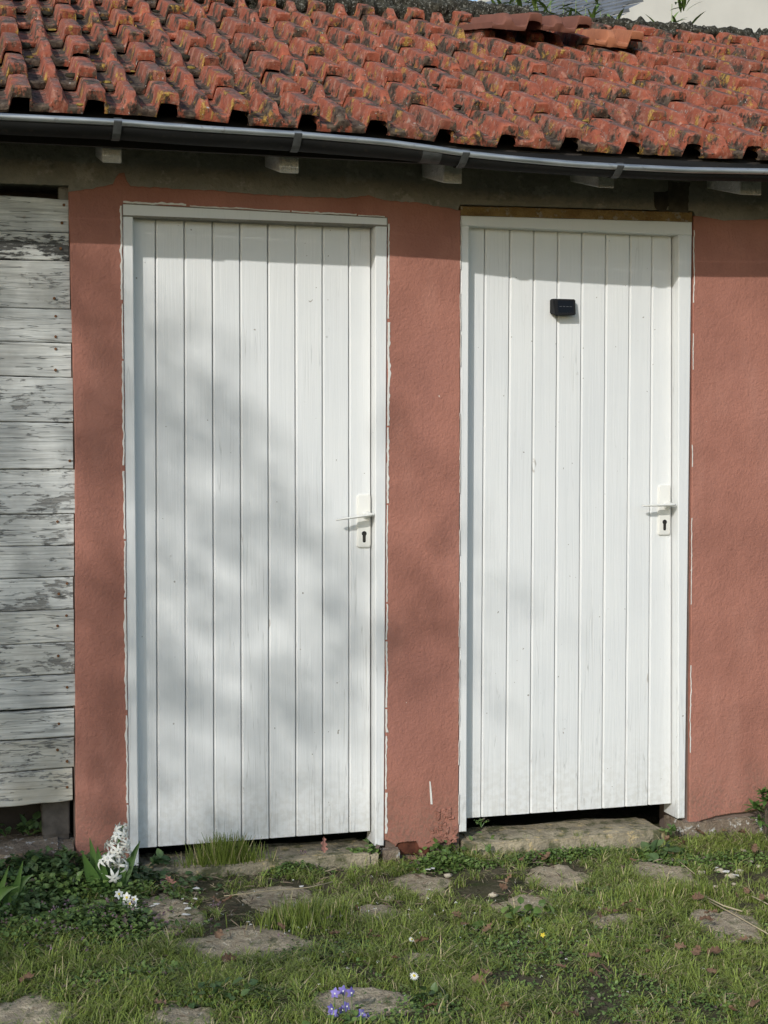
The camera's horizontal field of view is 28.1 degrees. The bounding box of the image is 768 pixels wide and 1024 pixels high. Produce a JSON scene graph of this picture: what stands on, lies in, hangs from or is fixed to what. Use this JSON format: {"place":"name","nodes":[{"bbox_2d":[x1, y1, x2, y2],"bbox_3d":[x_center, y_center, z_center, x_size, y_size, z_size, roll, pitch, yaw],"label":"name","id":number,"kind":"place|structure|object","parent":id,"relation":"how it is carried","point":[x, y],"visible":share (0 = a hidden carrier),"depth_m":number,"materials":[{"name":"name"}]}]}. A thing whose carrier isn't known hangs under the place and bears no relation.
{"place":"outdoors","nodes":[
{"label":"outdoors","id":0,"kind":"place"},
{"bbox_2d":[0,804,767,1023],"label":"ground","id":1,"kind":"structure","parent":0,"point":[487,885],"depth_m":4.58,"materials":[{"name":"green plant"}]},
{"bbox_2d":[0,862,32,917],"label":"bulb plant","id":2,"kind":"object","parent":1,"relation":"on","point":[18,884],"visible":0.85,"depth_m":4.47,"materials":[{"name":"green plant"}]},
{"bbox_2d":[19,972,35,982],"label":"oak leaf","id":3,"kind":"object","parent":1,"relation":"on","point":[28,975],"visible":1,"depth_m":3.93,"materials":[{"name":"brown plant"}]},
{"bbox_2d":[0,993,78,1023],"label":"flat stone","id":4,"kind":"object","parent":1,"relation":"on","point":[35,1013],"visible":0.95,"depth_m":3.75,"materials":[{"name":"grey stone"}]},
{"bbox_2d":[82,822,139,895],"bbox_3d":[-0.837,1.070,4.692,0.164,0.238,0.097,-3,4,-53],"label":"hyacinth","id":5,"kind":"object","parent":1,"relation":"on","point":[96,866],"visible":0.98,"depth_m":4.69,"materials":[{"name":"white plant"}]},
{"bbox_2d":[0,844,230,946],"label":"nettle patch","id":6,"kind":"object","parent":1,"relation":"on","point":[34,863],"visible":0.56,"depth_m":4.71,"materials":[{"name":"green plant"}]},
{"bbox_2d":[114,889,139,918],"bbox_3d":[-0.753,1.151,4.484,0.105,0.093,0.098,-2,3,-42],"label":"primrose","id":7,"kind":"object","parent":1,"relation":"on","point":[119,893],"visible":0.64,"depth_m":4.50,"materials":[{"name":"white plant"}]},
{"bbox_2d":[137,848,177,867],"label":"weed","id":8,"kind":"object","parent":1,"relation":"on","point":[160,857],"visible":0.91,"depth_m":4.95,"materials":[{"name":"green plant"}]},
{"bbox_2d":[4,848,332,962],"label":"purple nettle tops","id":9,"kind":"object","parent":1,"relation":"on","point":[36,920],"visible":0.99,"depth_m":4.32,"materials":[{"name":"plant"}]},
{"bbox_2d":[165,875,175,883],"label":"oak leaf","id":10,"kind":"object","parent":1,"relation":"on","point":[169,879],"visible":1,"depth_m":4.81,"materials":[{"name":"brown plant"}]},
{"bbox_2d":[140,894,205,936],"bbox_3d":[-0.646,1.208,4.565,0.206,0.057,0.433,-1,3,-28],"label":"flat stone","id":11,"kind":"object","parent":1,"relation":"on","point":[177,906],"visible":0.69,"depth_m":4.55,"materials":[{"name":"grey stone"}]},
{"bbox_2d":[145,1003,218,1023],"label":"flat stone","id":12,"kind":"object","parent":1,"relation":"on","point":[182,1011],"visible":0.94,"depth_m":3.73,"materials":[{"name":"grey stone"}]},
{"bbox_2d":[154,998,167,1003],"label":"oak leaf","id":13,"kind":"object","parent":12,"relation":"on","point":[156,1001],"visible":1,"depth_m":3.73,"materials":[{"name":"brown plant"}]},
{"bbox_2d":[156,977,264,1008],"bbox_3d":[-0.435,1.195,3.834,0.279,0.090,0.136,0,3,-9],"label":"weed","id":14,"kind":"object","parent":1,"relation":"on","point":[252,982],"visible":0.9,"depth_m":3.82,"materials":[{"name":"green plant"}]},
{"bbox_2d":[165,829,278,867],"bbox_3d":[-0.499,1.111,4.980,0.424,0.154,0.088,-1,3,-15],"label":"grass tuft","id":15,"kind":"object","parent":1,"relation":"on","point":[221,853],"visible":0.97,"depth_m":4.98,"materials":[{"name":"green plant"}]},
{"bbox_2d":[222,953,236,961],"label":"oak leaf","id":16,"kind":"object","parent":1,"relation":"on","point":[226,957],"visible":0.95,"depth_m":4.10,"materials":[{"name":"brown plant"}]},
{"bbox_2d":[174,925,319,958],"bbox_3d":[-0.388,1.226,4.272,0.368,0.057,0.362,-2,3,-44],"label":"flat stone","id":17,"kind":"object","parent":1,"relation":"on","point":[214,945],"visible":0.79,"depth_m":4.29,"materials":[{"name":"grey stone"}]},
{"bbox_2d":[214,928,223,938],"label":"oak leaf","id":18,"kind":"object","parent":17,"relation":"on","point":[219,933],"visible":1,"depth_m":4.28,"materials":[{"name":"brown plant"}]},
{"bbox_2d":[277,922,285,928],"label":"oak leaf","id":19,"kind":"object","parent":17,"relation":"on","point":[280,925],"visible":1,"depth_m":4.36,"materials":[{"name":"brown plant"}]},
{"bbox_2d":[237,886,312,912],"bbox_3d":[-0.331,1.213,4.739,0.267,0.055,0.301,-1,3,-15],"label":"flat stone","id":20,"kind":"object","parent":1,"relation":"on","point":[263,898],"visible":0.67,"depth_m":4.76,"materials":[{"name":"grey stone"}]},
{"bbox_2d":[224,881,332,895],"bbox_3d":[-0.322,1.167,4.746,0.351,0.011,0.019,-1,3,-21],"label":"dry stalk","id":21,"kind":"object","parent":20,"relation":"on","point":[280,889],"visible":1,"depth_m":4.75,"materials":[{"name":"plant"}]},
{"bbox_2d":[225,892,380,937],"bbox_3d":[-0.232,1.169,4.474,0.452,0.084,0.240,0,3,5],"label":"grass tuft","id":22,"kind":"object","parent":1,"relation":"on","point":[283,917],"visible":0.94,"depth_m":4.46,"materials":[{"name":"green plant"}]},
{"bbox_2d":[302,985,395,1023],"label":"violet plant","id":23,"kind":"object","parent":1,"relation":"on","point":[342,991],"visible":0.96,"depth_m":3.69,"materials":[{"name":"purple plant"}]},
{"bbox_2d":[346,838,380,856],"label":"weed","id":24,"kind":"object","parent":1,"relation":"on","point":[369,849],"visible":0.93,"depth_m":5.13,"materials":[{"name":"green plant"}]},
{"bbox_2d":[309,987,418,1023],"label":"flat stone","id":25,"kind":"object","parent":1,"relation":"on","point":[371,997],"visible":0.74,"depth_m":3.83,"materials":[{"name":"grey stone"}]},
{"bbox_2d":[349,904,404,920],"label":"flat stone","id":26,"kind":"object","parent":1,"relation":"on","point":[365,908],"visible":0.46,"depth_m":4.61,"materials":[{"name":"grey stone"}]},
{"bbox_2d":[20,875,741,1018],"bbox_3d":[-0.107,1.172,4.382,2.323,0.066,1.187,1,3,21],"label":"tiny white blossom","id":27,"kind":"object","parent":1,"relation":"on","point":[378,917],"visible":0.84,"depth_m":4.48,"materials":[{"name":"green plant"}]},
{"bbox_2d":[0,0,767,881],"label":"shed","id":28,"kind":"structure","parent":1,"relation":"on","point":[356,474],"depth_m":5.13,"materials":[{"name":"paint"}]},
{"bbox_2d":[0,823,22,835],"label":"ivy","id":29,"kind":"object","parent":28,"relation":"on","point":[8,830],"visible":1,"depth_m":4.90,"materials":[{"name":"green plant"}]},
{"bbox_2d":[6,811,41,834],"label":"ivy","id":30,"kind":"object","parent":28,"relation":"on","point":[32,823],"visible":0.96,"depth_m":4.92,"materials":[{"name":"green plant"}]},
{"bbox_2d":[133,219,373,847],"bbox_3d":[-0.441,0.065,5.037,0.829,2.048,0.109,-1,3,-15],"label":"door","id":31,"kind":"structure","parent":28,"relation":"in","point":[252,341],"depth_m":5.05,"materials":[{"name":"white paint"}]},
{"bbox_2d":[321,837,327,852],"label":"oak leaf","id":32,"kind":"object","parent":28,"relation":"on","point":[323,844],"visible":1,"depth_m":5.07,"materials":[{"name":"brown plant"}]},
{"bbox_2d":[475,818,488,826],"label":"weed","id":33,"kind":"object","parent":28,"relation":"on","point":[481,821],"visible":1,"depth_m":5.23,"materials":[{"name":"green plant"}]},
{"bbox_2d":[458,12,542,30],"bbox_3d":[0.478,-2.024,6.363,0.232,0.145,0.406,-1,3,-15],"label":"roof tile","id":34,"kind":"object","parent":28,"relation":"on","point":[518,22],"visible":1,"depth_m":6.23,"materials":[{"name":"ceramic"}]},
{"bbox_2d":[508,15,591,33],"bbox_3d":[0.687,-2.032,6.423,0.228,0.144,0.403,-1,3,-15],"label":"roof tile","id":35,"kind":"object","parent":28,"relation":"on","point":[567,24],"visible":0.84,"depth_m":6.27,"materials":[{"name":"ceramic"}]},
{"bbox_2d":[467,228,675,817],"bbox_3d":[0.653,0.034,5.325,0.792,2.036,0.096,-1,3,-15],"label":"door","id":36,"kind":"structure","parent":28,"relation":"in","point":[569,585],"depth_m":5.35,"materials":[{"name":"white paint"}]},
{"bbox_2d":[550,299,575,315],"bbox_3d":[0.618,-0.703,5.286,0.087,0.059,0.040,-1,3,-15],"label":"solar light","id":37,"kind":"object","parent":36,"relation":"attached to","point":[561,307],"visible":1,"depth_m":5.27,"materials":[{"name":"black plastic"}]},
{"bbox_2d":[581,28,643,48],"bbox_3d":[0.931,-1.992,6.460,0.211,0.166,0.390,0,3,-10],"label":"roof tile","id":38,"kind":"object","parent":28,"relation":"on","point":[620,38],"visible":0.9,"depth_m":6.31,"materials":[{"name":"ceramic"}]},
{"bbox_2d":[0,844,767,1023],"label":"ground cover","id":39,"kind":"object","parent":1,"relation":"on","point":[443,859],"visible":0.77,"depth_m":4.30,"materials":[{"name":"green plant"}]},
{"bbox_2d":[3,834,767,1023],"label":"dry litter","id":40,"kind":"object","parent":1,"relation":"on","point":[418,875],"visible":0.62,"depth_m":4.70,"materials":[{"name":"brown plant"}]},
{"bbox_2d":[410,972,418,989],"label":"daisy","id":41,"kind":"object","parent":1,"relation":"on","point":[414,975],"visible":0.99,"depth_m":3.95,"materials":[{"name":"white plant"}]},
{"bbox_2d":[383,872,450,898],"bbox_3d":[0.104,1.207,4.878,0.272,0.057,0.283,2,3,35],"label":"flat stone","id":42,"kind":"object","parent":1,"relation":"on","point":[442,883],"visible":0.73,"depth_m":4.90,"materials":[{"name":"grey stone"}]},
{"bbox_2d":[400,952,437,964],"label":"flat stone","id":43,"kind":"object","parent":1,"relation":"on","point":[416,955],"visible":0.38,"depth_m":4.20,"materials":[{"name":"grey stone"}]},
{"bbox_2d":[414,936,428,942],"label":"oak leaf","id":44,"kind":"object","parent":1,"relation":"on","point":[421,939],"visible":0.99,"depth_m":4.25,"materials":[{"name":"brown plant"}]},
{"bbox_2d":[410,982,447,1011],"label":"weed","id":45,"kind":"object","parent":1,"relation":"on","point":[434,987],"visible":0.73,"depth_m":3.85,"materials":[{"name":"green plant"}]},
{"bbox_2d":[390,831,490,865],"bbox_3d":[0.196,1.137,5.154,0.347,0.108,0.146,-1,3,-15],"label":"weed","id":46,"kind":"object","parent":1,"relation":"on","point":[435,845],"visible":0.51,"depth_m":5.18,"materials":[{"name":"green plant"}]},
{"bbox_2d":[444,873,451,877],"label":"pebble","id":47,"kind":"object","parent":1,"relation":"on","point":[447,875],"visible":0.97,"depth_m":4.98,"materials":[{"name":"beige stone"}]},
{"bbox_2d":[452,911,460,917],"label":"oak leaf","id":48,"kind":"object","parent":1,"relation":"on","point":[455,914],"visible":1,"depth_m":4.49,"materials":[{"name":"brown plant"}]},
{"bbox_2d":[471,973,486,984],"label":"oak leaf","id":49,"kind":"object","parent":1,"relation":"on","point":[475,977],"visible":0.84,"depth_m":3.96,"materials":[{"name":"brown plant"}]},
{"bbox_2d":[452,835,505,851],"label":"weed","id":50,"kind":"object","parent":1,"relation":"on","point":[471,837],"visible":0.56,"depth_m":5.25,"materials":[{"name":"green plant"}]},
{"bbox_2d":[480,968,491,974],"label":"oak leaf","id":51,"kind":"object","parent":1,"relation":"on","point":[485,971],"visible":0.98,"depth_m":4.00,"materials":[{"name":"brown plant"}]},
{"bbox_2d":[482,923,491,931],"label":"oak leaf","id":52,"kind":"object","parent":1,"relation":"on","point":[487,927],"visible":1,"depth_m":4.40,"materials":[{"name":"brown plant"}]},
{"bbox_2d":[488,892,497,897],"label":"pebble","id":53,"kind":"object","parent":1,"relation":"on","point":[492,894],"visible":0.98,"depth_m":4.76,"materials":[{"name":"beige stone"}]},
{"bbox_2d":[499,882,507,889],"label":"oak leaf","id":54,"kind":"object","parent":1,"relation":"on","point":[503,886],"visible":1,"depth_m":4.79,"materials":[{"name":"brown plant"}]},
{"bbox_2d":[499,1001,510,1009],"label":"oak leaf","id":55,"kind":"object","parent":1,"relation":"on","point":[505,1004],"visible":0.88,"depth_m":3.77,"materials":[{"name":"brown plant"}]},
{"bbox_2d":[491,0,527,3],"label":"bamboo","id":56,"kind":"object","parent":1,"relation":"on","point":[493,1],"visible":0.07,"depth_m":8.38,"materials":[{"name":"green plant"}]},
{"bbox_2d":[503,0,537,6],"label":"bamboo","id":57,"kind":"object","parent":1,"relation":"on","point":[512,1],"visible":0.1,"depth_m":8.60,"materials":[{"name":"green plant"}]},
{"bbox_2d":[489,894,556,919],"bbox_3d":[0.440,1.211,4.663,0.200,0.056,0.260,2,3,44],"label":"flat stone","id":58,"kind":"object","parent":1,"relation":"on","point":[532,900],"visible":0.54,"depth_m":4.67,"materials":[{"name":"grey stone"}]},
{"bbox_2d":[473,896,573,926],"bbox_3d":[0.406,1.178,4.497,0.302,0.082,0.131,0,3,1],"label":"weed","id":59,"kind":"object","parent":1,"relation":"on","point":[536,910],"visible":0.86,"depth_m":4.51,"materials":[{"name":"green plant"}]},
{"bbox_2d":[517,0,557,13],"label":"bamboo","id":60,"kind":"object","parent":1,"relation":"on","point":[534,3],"visible":0.2,"depth_m":8.24,"materials":[{"name":"green plant"}]},
{"bbox_2d":[541,852,549,859],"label":"oak leaf","id":61,"kind":"object","parent":1,"relation":"on","point":[547,854],"visible":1,"depth_m":5.15,"materials":[{"name":"brown plant"}]},
{"bbox_2d":[522,0,571,15],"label":"bamboo","id":62,"kind":"object","parent":1,"relation":"on","point":[544,5],"visible":0.16,"depth_m":8.40,"materials":[{"name":"green plant"}]},
{"bbox_2d":[525,864,595,891],"bbox_3d":[0.564,1.201,4.967,0.256,0.055,0.328,-1,3,-15],"label":"flat stone","id":63,"kind":"object","parent":1,"relation":"on","point":[552,874],"visible":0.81,"depth_m":4.97,"materials":[{"name":"grey stone"}]},
{"bbox_2d":[548,6,593,14],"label":"bamboo","id":64,"kind":"object","parent":1,"relation":"on","point":[574,10],"visible":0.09,"depth_m":8.69,"materials":[{"name":"green plant"}]},
{"bbox_2d":[560,0,597,17],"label":"bamboo","id":65,"kind":"object","parent":1,"relation":"on","point":[589,12],"visible":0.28,"depth_m":8.25,"materials":[{"name":"green plant"}]},
{"bbox_2d":[554,0,612,17],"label":"bamboo","id":66,"kind":"object","parent":1,"relation":"on","point":[594,12],"visible":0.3,"depth_m":8.46,"materials":[{"name":"green plant"}]},
{"bbox_2d":[588,952,601,956],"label":"oak leaf","id":67,"kind":"object","parent":1,"relation":"on","point":[594,954],"visible":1,"depth_m":4.17,"materials":[{"name":"brown plant"}]},
{"bbox_2d":[589,967,600,977],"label":"oak leaf","id":68,"kind":"object","parent":1,"relation":"on","point":[595,972],"visible":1,"depth_m":3.98,"materials":[{"name":"brown plant"}]},
{"bbox_2d":[600,7,624,18],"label":"bamboo","id":69,"kind":"object","parent":1,"relation":"on","point":[620,14],"visible":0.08,"depth_m":8.75,"materials":[{"name":"green plant"}]},
{"bbox_2d":[588,913,649,928],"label":"flat stone","id":70,"kind":"object","parent":1,"relation":"on","point":[602,921],"visible":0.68,"depth_m":4.51,"materials":[{"name":"grey stone"}]},
{"bbox_2d":[633,839,683,861],"bbox_3d":[0.958,1.151,5.202,0.230,0.099,0.116,0,3,-2],"label":"weed","id":71,"kind":"object","parent":1,"relation":"on","point":[653,845],"visible":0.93,"depth_m":5.19,"materials":[{"name":"green plant"}]},
{"bbox_2d":[564,875,757,907],"bbox_3d":[0.855,1.167,4.730,0.627,0.066,0.116,-1,3,-15],"label":"grass tuft","id":72,"kind":"object","parent":1,"relation":"on","point":[660,888],"visible":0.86,"depth_m":4.72,"materials":[{"name":"green plant"}]},
{"bbox_2d":[627,861,698,885],"bbox_3d":[0.915,1.200,5.009,0.243,0.056,0.448,-1,3,-15],"label":"flat stone","id":73,"kind":"object","parent":1,"relation":"on","point":[666,870],"visible":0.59,"depth_m":5.03,"materials":[{"name":"grey stone"}]},
{"bbox_2d":[659,824,681,835],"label":"weed","id":74,"kind":"object","parent":1,"relation":"on","point":[672,829],"visible":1,"depth_m":5.39,"materials":[{"name":"green plant"}]},
{"bbox_2d":[648,0,702,21],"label":"bamboo","id":75,"kind":"object","parent":1,"relation":"on","point":[683,4],"visible":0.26,"depth_m":8.63,"materials":[{"name":"green plant"}]},
{"bbox_2d":[675,942,685,948],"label":"oak leaf","id":76,"kind":"object","parent":1,"relation":"on","point":[679,946],"visible":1,"depth_m":4.20,"materials":[{"name":"brown plant"}]},
{"bbox_2d":[672,12,703,23],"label":"bamboo","id":77,"kind":"object","parent":1,"relation":"on","point":[674,19],"visible":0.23,"depth_m":8.86,"materials":[{"name":"green plant"}]},
{"bbox_2d":[690,945,701,954],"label":"oak leaf","id":78,"kind":"object","parent":1,"relation":"on","point":[696,950],"visible":1,"depth_m":4.15,"materials":[{"name":"brown plant"}]},
{"bbox_2d":[692,892,703,899],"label":"oak leaf","id":79,"kind":"object","parent":1,"relation":"on","point":[698,896],"visible":1,"depth_m":4.64,"materials":[{"name":"brown plant"}]},
{"bbox_2d":[699,915,713,920],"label":"oak leaf","id":80,"kind":"object","parent":1,"relation":"on","point":[708,917],"visible":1,"depth_m":4.40,"materials":[{"name":"brown plant"}]},
{"bbox_2d":[706,967,716,973],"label":"oak leaf","id":81,"kind":"object","parent":1,"relation":"on","point":[710,970],"visible":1,"depth_m":4.00,"materials":[{"name":"brown plant"}]},
{"bbox_2d":[707,946,722,953],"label":"oak leaf","id":82,"kind":"object","parent":1,"relation":"on","point":[716,950],"visible":1,"depth_m":4.15,"materials":[{"name":"brown plant"}]},
{"bbox_2d":[689,909,762,944],"bbox_3d":[0.988,1.217,4.463,0.230,0.054,0.324,0,3,9],"label":"flat stone","id":83,"kind":"object","parent":1,"relation":"on","point":[727,920],"visible":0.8,"depth_m":4.45,"materials":[{"name":"grey stone"}]},
{"bbox_2d":[704,908,716,913],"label":"oak leaf","id":84,"kind":"object","parent":83,"relation":"on","point":[708,911],"visible":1,"depth_m":4.48,"materials":[{"name":"brown plant"}]},
{"bbox_2d":[707,897,742,911],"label":"dry stalk","id":85,"kind":"object","parent":83,"relation":"on","point":[723,905],"visible":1,"depth_m":4.58,"materials":[{"name":"plant"}]},
{"bbox_2d":[709,901,767,933],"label":"dry stalk","id":86,"kind":"object","parent":83,"relation":"on","point":[738,917],"visible":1,"depth_m":4.47,"materials":[{"name":"plant"}]},
{"bbox_2d":[725,873,735,877],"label":"pebble","id":87,"kind":"object","parent":1,"relation":"on","point":[731,874],"visible":0.75,"depth_m":4.97,"materials":[{"name":"beige stone"}]},
{"bbox_2d":[737,935,751,940],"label":"oak leaf","id":88,"kind":"object","parent":1,"relation":"on","point":[744,938],"visible":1,"depth_m":4.26,"materials":[{"name":"brown plant"}]},
{"bbox_2d":[743,887,749,893],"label":"oak leaf","id":89,"kind":"object","parent":1,"relation":"on","point":[747,891],"visible":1,"depth_m":4.74,"materials":[{"name":"brown plant"}]},
{"bbox_2d":[747,998,759,1006],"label":"oak leaf","id":90,"kind":"object","parent":1,"relation":"on","point":[753,1002],"visible":1,"depth_m":3.77,"materials":[{"name":"brown plant"}]},
{"bbox_2d":[751,843,758,851],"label":"oak leaf","id":91,"kind":"object","parent":1,"relation":"on","point":[754,848],"visible":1,"depth_m":5.18,"materials":[{"name":"brown plant"}]},
{"bbox_2d":[744,787,767,837],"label":"shrub","id":92,"kind":"object","parent":1,"relation":"on","point":[759,809],"visible":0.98,"depth_m":5.44,"materials":[{"name":"green plant"}]},
{"bbox_2d":[477,0,767,32],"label":"house","id":93,"kind":"structure","parent":0,"point":[744,14],"depth_m":14.00,"materials":[{"name":"stone"}]}
]}

